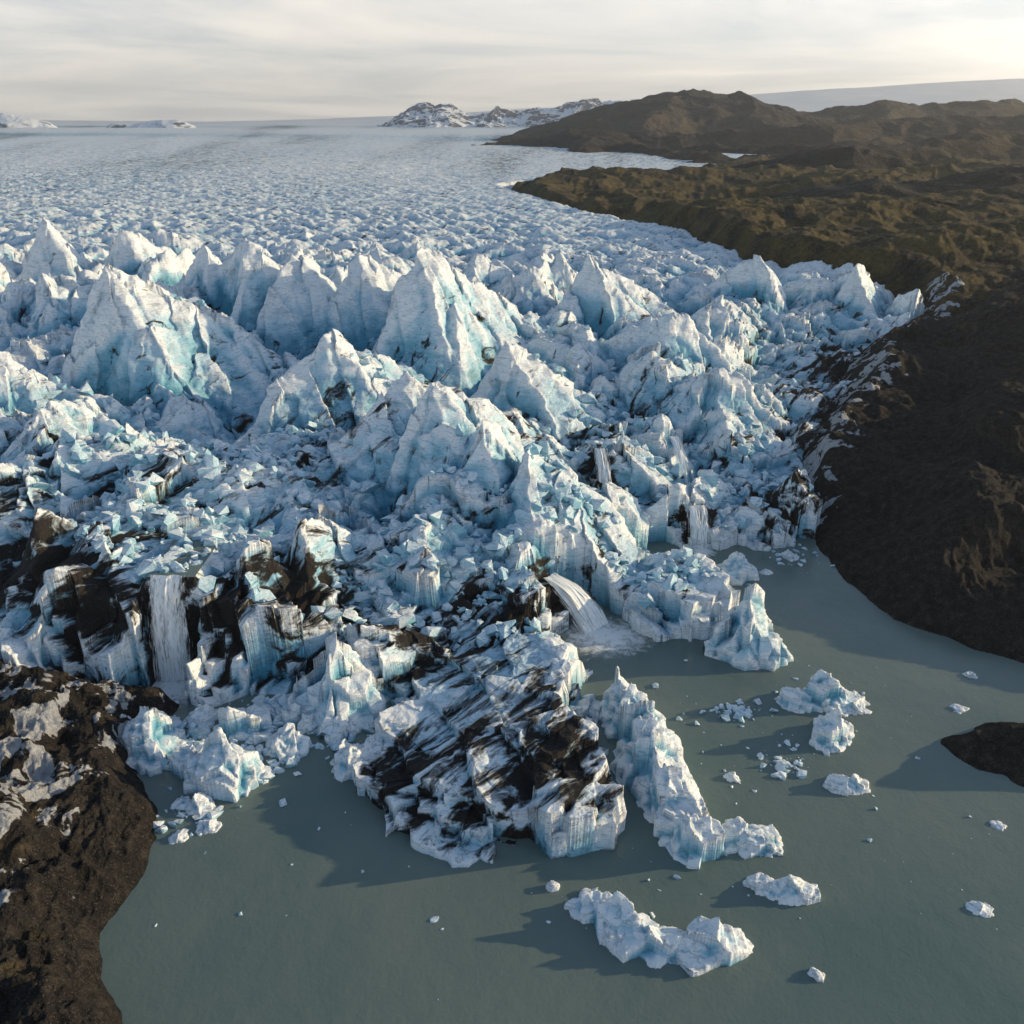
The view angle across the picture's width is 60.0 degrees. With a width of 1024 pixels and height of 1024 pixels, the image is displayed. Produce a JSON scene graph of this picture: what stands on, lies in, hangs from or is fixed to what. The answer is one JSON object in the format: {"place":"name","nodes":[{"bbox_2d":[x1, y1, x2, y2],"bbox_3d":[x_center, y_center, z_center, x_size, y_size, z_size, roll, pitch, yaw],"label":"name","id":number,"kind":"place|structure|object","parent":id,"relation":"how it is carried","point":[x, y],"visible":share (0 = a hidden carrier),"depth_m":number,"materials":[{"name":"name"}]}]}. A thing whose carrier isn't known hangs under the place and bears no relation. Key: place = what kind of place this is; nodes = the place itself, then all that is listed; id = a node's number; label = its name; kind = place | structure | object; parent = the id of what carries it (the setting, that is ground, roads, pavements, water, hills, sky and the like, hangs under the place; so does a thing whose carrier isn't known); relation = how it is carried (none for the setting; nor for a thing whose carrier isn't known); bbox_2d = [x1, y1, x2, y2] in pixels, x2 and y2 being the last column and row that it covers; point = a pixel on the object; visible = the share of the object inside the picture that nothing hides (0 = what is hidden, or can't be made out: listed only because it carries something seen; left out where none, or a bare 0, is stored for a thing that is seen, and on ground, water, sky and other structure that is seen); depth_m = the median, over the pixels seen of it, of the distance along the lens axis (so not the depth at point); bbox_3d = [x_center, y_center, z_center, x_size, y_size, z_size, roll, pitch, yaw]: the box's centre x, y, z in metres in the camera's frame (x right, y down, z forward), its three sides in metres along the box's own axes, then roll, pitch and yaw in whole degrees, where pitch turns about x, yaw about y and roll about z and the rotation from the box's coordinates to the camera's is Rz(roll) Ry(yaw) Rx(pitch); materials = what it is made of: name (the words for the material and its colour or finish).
{"place":"outdoors","nodes":[
{"label":"outdoors","id":0,"kind":"place"},
{"bbox_2d":[0,113,196,127],"bbox_3d":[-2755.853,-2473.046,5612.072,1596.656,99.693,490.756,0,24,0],"label":"nunatak","id":1,"kind":"structure","parent":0,"point":[9,121],"depth_m":5546.66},
{"bbox_2d":[148,575,190,680],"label":"waterfall","id":2,"kind":"structure","parent":0,"point":[169,667],"depth_m":171.12,"materials":[{"name":"liquid"}]},
{"bbox_2d":[147,538,215,576],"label":"meltwater pond","id":3,"kind":"structure","parent":0,"point":[192,570],"depth_m":177.34,"materials":[{"name":"liquid"}]},
{"bbox_2d":[0,124,924,867],"bbox_3d":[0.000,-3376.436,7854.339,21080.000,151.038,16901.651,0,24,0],"label":"glacier","id":4,"kind":"object","parent":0,"point":[302,262],"visible":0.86,"depth_m":267.37,"materials":[{"name":"white ice"}]},
{"bbox_2d":[32,281,860,651],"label":"ice rubble","id":5,"kind":"object","parent":4,"relation":"on","point":[210,533],"visible":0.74,"depth_m":201.37,"materials":[{"name":"white ice"}]},
{"bbox_2d":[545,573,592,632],"bbox_3d":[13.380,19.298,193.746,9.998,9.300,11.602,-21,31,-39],"label":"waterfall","id":6,"kind":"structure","parent":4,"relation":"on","point":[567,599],"depth_m":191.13,"materials":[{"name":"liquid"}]},
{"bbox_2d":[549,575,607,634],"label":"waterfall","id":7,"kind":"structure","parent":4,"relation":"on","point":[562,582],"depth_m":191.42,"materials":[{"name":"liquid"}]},
{"bbox_2d":[595,448,611,488],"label":"waterfall","id":8,"kind":"structure","parent":4,"relation":"attached to","point":[604,474],"depth_m":239.17,"materials":[{"name":"liquid"}]},
{"bbox_2d":[669,436,687,484],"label":"waterfall","id":9,"kind":"structure","parent":4,"relation":"on","point":[680,457],"depth_m":253.50,"materials":[{"name":"liquid"}]},
{"bbox_2d":[687,505,708,548],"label":"waterfall","id":10,"kind":"structure","parent":4,"relation":"on","point":[695,521],"depth_m":228.23,"materials":[{"name":"liquid"}]},
{"bbox_2d":[377,98,636,126],"bbox_3d":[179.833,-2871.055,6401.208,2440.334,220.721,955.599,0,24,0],"label":"snowy mountains","id":11,"kind":"structure","parent":0,"point":[425,114],"depth_m":6272.14,"materials":[{"name":"white snow"}]},
{"bbox_2d":[0,155,1023,1023],"bbox_3d":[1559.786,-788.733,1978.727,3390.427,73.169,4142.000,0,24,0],"label":"moraine ground","id":12,"kind":"structure","parent":0,"point":[912,457],"depth_m":227.90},
{"bbox_2d":[0,0,1023,121],"label":"sky","id":13,"kind":"structure","parent":0,"point":[77,60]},
{"bbox_2d":[40,78,1023,124],"bbox_3d":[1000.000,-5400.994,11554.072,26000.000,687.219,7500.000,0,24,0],"label":"snow dome","id":14,"kind":"structure","parent":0,"point":[919,94],"depth_m":10566.94,"materials":[{"name":"white snow"}]},
{"bbox_2d":[99,538,1023,1023],"bbox_3d":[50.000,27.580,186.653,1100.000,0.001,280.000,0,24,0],"label":"lake water","id":15,"kind":"structure","parent":0,"point":[889,928],"depth_m":127.35,"materials":[{"name":"grey liquid"}]},
{"bbox_2d":[121,706,186,776],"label":"iceberg","id":16,"kind":"object","parent":15,"relation":"in","point":[152,738],"visible":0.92,"depth_m":151.29,"materials":[{"name":"white ice"}]},
{"bbox_2d":[152,678,186,702],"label":"foam","id":17,"kind":"object","parent":15,"relation":"on","point":[173,690],"visible":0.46,"depth_m":171.32,"materials":[{"name":"white"}]},
{"bbox_2d":[168,828,188,843],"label":"iceberg","id":18,"kind":"object","parent":15,"relation":"in","point":[179,836],"visible":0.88,"depth_m":135.33,"materials":[{"name":"white ice"}]},
{"bbox_2d":[164,744,196,778],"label":"iceberg","id":19,"kind":"object","parent":15,"relation":"in","point":[175,765],"visible":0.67,"depth_m":148.58,"materials":[{"name":"white ice"}]},
{"bbox_2d":[184,792,215,815],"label":"iceberg","id":20,"kind":"object","parent":15,"relation":"in","point":[199,803],"visible":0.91,"depth_m":140.76,"materials":[{"name":"white ice"}]},
{"bbox_2d":[184,704,218,727],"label":"iceberg","id":21,"kind":"object","parent":15,"relation":"in","point":[200,714],"visible":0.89,"depth_m":161.29,"materials":[{"name":"white ice"}]},
{"bbox_2d":[195,818,221,835],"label":"iceberg","id":22,"kind":"object","parent":15,"relation":"in","point":[206,826],"visible":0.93,"depth_m":137.26,"materials":[{"name":"white ice"}]},
{"bbox_2d":[183,727,268,802],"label":"iceberg","id":23,"kind":"object","parent":15,"relation":"in","point":[218,766],"visible":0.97,"depth_m":144.24,"materials":[{"name":"white ice"}]},
{"bbox_2d":[212,705,276,744],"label":"iceberg","id":24,"kind":"object","parent":15,"relation":"in","point":[249,723],"visible":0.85,"depth_m":157.46,"materials":[{"name":"white ice"}]},
{"bbox_2d":[264,722,309,763],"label":"iceberg","id":25,"kind":"object","parent":15,"relation":"in","point":[285,740],"visible":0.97,"depth_m":153.38,"materials":[{"name":"white ice"}]},
{"bbox_2d":[277,710,300,725],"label":"iceberg","id":26,"kind":"object","parent":15,"relation":"in","point":[287,716],"visible":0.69,"depth_m":160.64,"materials":[{"name":"white ice"}]},
{"bbox_2d":[297,713,314,733],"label":"iceberg","id":27,"kind":"object","parent":15,"relation":"on","point":[304,722],"visible":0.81,"depth_m":159.14,"materials":[{"name":"white ice"}]},
{"bbox_2d":[287,632,389,738],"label":"iceberg","id":28,"kind":"object","parent":15,"relation":"on","point":[333,684],"visible":0.91,"depth_m":161.38,"materials":[{"name":"white ice"}]},
{"bbox_2d":[324,716,360,744],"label":"iceberg","id":29,"kind":"object","parent":15,"relation":"in","point":[343,728],"visible":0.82,"depth_m":157.26,"materials":[{"name":"white ice"}]},
{"bbox_2d":[330,739,365,781],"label":"iceberg","id":30,"kind":"object","parent":15,"relation":"in","point":[347,755],"visible":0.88,"depth_m":149.29,"materials":[{"name":"white ice"}]},
{"bbox_2d":[545,880,559,891],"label":"iceberg","id":31,"kind":"object","parent":15,"relation":"in","point":[552,886],"visible":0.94,"depth_m":126.23,"materials":[{"name":"white ice"}]},
{"bbox_2d":[153,544,996,999],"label":"brash ice","id":32,"kind":"structure","parent":15,"relation":"on","point":[275,706],"depth_m":155.62,"materials":[{"name":"white ice"}]},
{"bbox_2d":[567,619,643,655],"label":"foam","id":33,"kind":"object","parent":15,"relation":"on","point":[598,639],"visible":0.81,"depth_m":188.08,"materials":[{"name":"white"}]},
{"bbox_2d":[564,887,753,976],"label":"iceberg","id":34,"kind":"object","parent":15,"relation":"in","point":[699,946],"visible":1,"depth_m":116.60,"materials":[{"name":"white ice"}]},
{"bbox_2d":[598,666,738,869],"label":"iceberg","id":35,"kind":"object","parent":15,"relation":"in","point":[648,766],"visible":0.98,"depth_m":141.93,"materials":[{"name":"white ice"}]},
{"bbox_2d":[692,548,714,556],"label":"foam","id":36,"kind":"object","parent":15,"relation":"on","point":[707,552],"visible":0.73,"depth_m":226.32,"materials":[{"name":"white"}]},
{"bbox_2d":[723,772,740,783],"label":"iceberg","id":37,"kind":"object","parent":15,"relation":"in","point":[731,777],"visible":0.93,"depth_m":147.61,"materials":[{"name":"white ice"}]},
{"bbox_2d":[716,551,758,585],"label":"iceberg","id":38,"kind":"object","parent":15,"relation":"in","point":[738,568],"visible":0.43,"depth_m":211.77,"materials":[{"name":"white ice"}]},
{"bbox_2d":[704,583,792,671],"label":"iceberg","id":39,"kind":"object","parent":15,"relation":"in","point":[744,636],"visible":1,"depth_m":178.99,"materials":[{"name":"white ice"}]},
{"bbox_2d":[721,816,783,858],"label":"iceberg","id":40,"kind":"object","parent":15,"relation":"in","point":[752,840],"visible":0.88,"depth_m":133.34,"materials":[{"name":"white ice"}]},
{"bbox_2d":[759,569,772,574],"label":"iceberg","id":41,"kind":"object","parent":15,"relation":"in","point":[765,572],"visible":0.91,"depth_m":215.51,"materials":[{"name":"white ice"}]},
{"bbox_2d":[743,872,820,905],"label":"iceberg","id":42,"kind":"object","parent":15,"relation":"in","point":[790,890],"visible":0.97,"depth_m":125.01,"materials":[{"name":"white ice"}]},
{"bbox_2d":[781,551,799,561],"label":"iceberg","id":43,"kind":"object","parent":15,"relation":"in","point":[790,556],"visible":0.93,"depth_m":222.33,"materials":[{"name":"white ice"}]},
{"bbox_2d":[807,967,824,982],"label":"iceberg","id":44,"kind":"object","parent":15,"relation":"in","point":[817,975],"visible":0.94,"depth_m":113.27,"materials":[{"name":"white ice"}]},
{"bbox_2d":[774,669,871,716],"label":"iceberg","id":45,"kind":"object","parent":15,"relation":"in","point":[823,691],"visible":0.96,"depth_m":164.99,"materials":[{"name":"white ice"}]},
{"bbox_2d":[809,708,854,756],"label":"iceberg","id":46,"kind":"object","parent":15,"relation":"in","point":[832,731],"visible":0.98,"depth_m":155.50,"materials":[{"name":"white ice"}]},
{"bbox_2d":[822,773,870,796],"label":"iceberg","id":47,"kind":"object","parent":15,"relation":"in","point":[846,785],"visible":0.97,"depth_m":145.00,"materials":[{"name":"white ice"}]},
{"bbox_2d":[949,704,969,713],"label":"iceberg","id":48,"kind":"object","parent":15,"relation":"in","point":[958,708],"visible":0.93,"depth_m":165.30,"materials":[{"name":"white ice"}]},
{"bbox_2d":[962,671,977,678],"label":"iceberg","id":49,"kind":"object","parent":15,"relation":"in","point":[970,674],"visible":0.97,"depth_m":175.22,"materials":[{"name":"white ice"}]},
{"bbox_2d":[965,900,993,917],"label":"iceberg","id":50,"kind":"object","parent":15,"relation":"in","point":[984,910],"visible":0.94,"depth_m":123.11,"materials":[{"name":"white ice"}]},
{"bbox_2d":[990,820,1006,831],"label":"iceberg","id":51,"kind":"object","parent":15,"relation":"in","point":[999,825],"visible":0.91,"depth_m":137.83,"materials":[{"name":"white ice"}]},
{"bbox_2d":[472,89,1023,204],"bbox_3d":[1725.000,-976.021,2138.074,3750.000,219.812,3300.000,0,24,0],"label":"brown hills","id":52,"kind":"structure","parent":0,"point":[699,126],"depth_m":1972.34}
]}

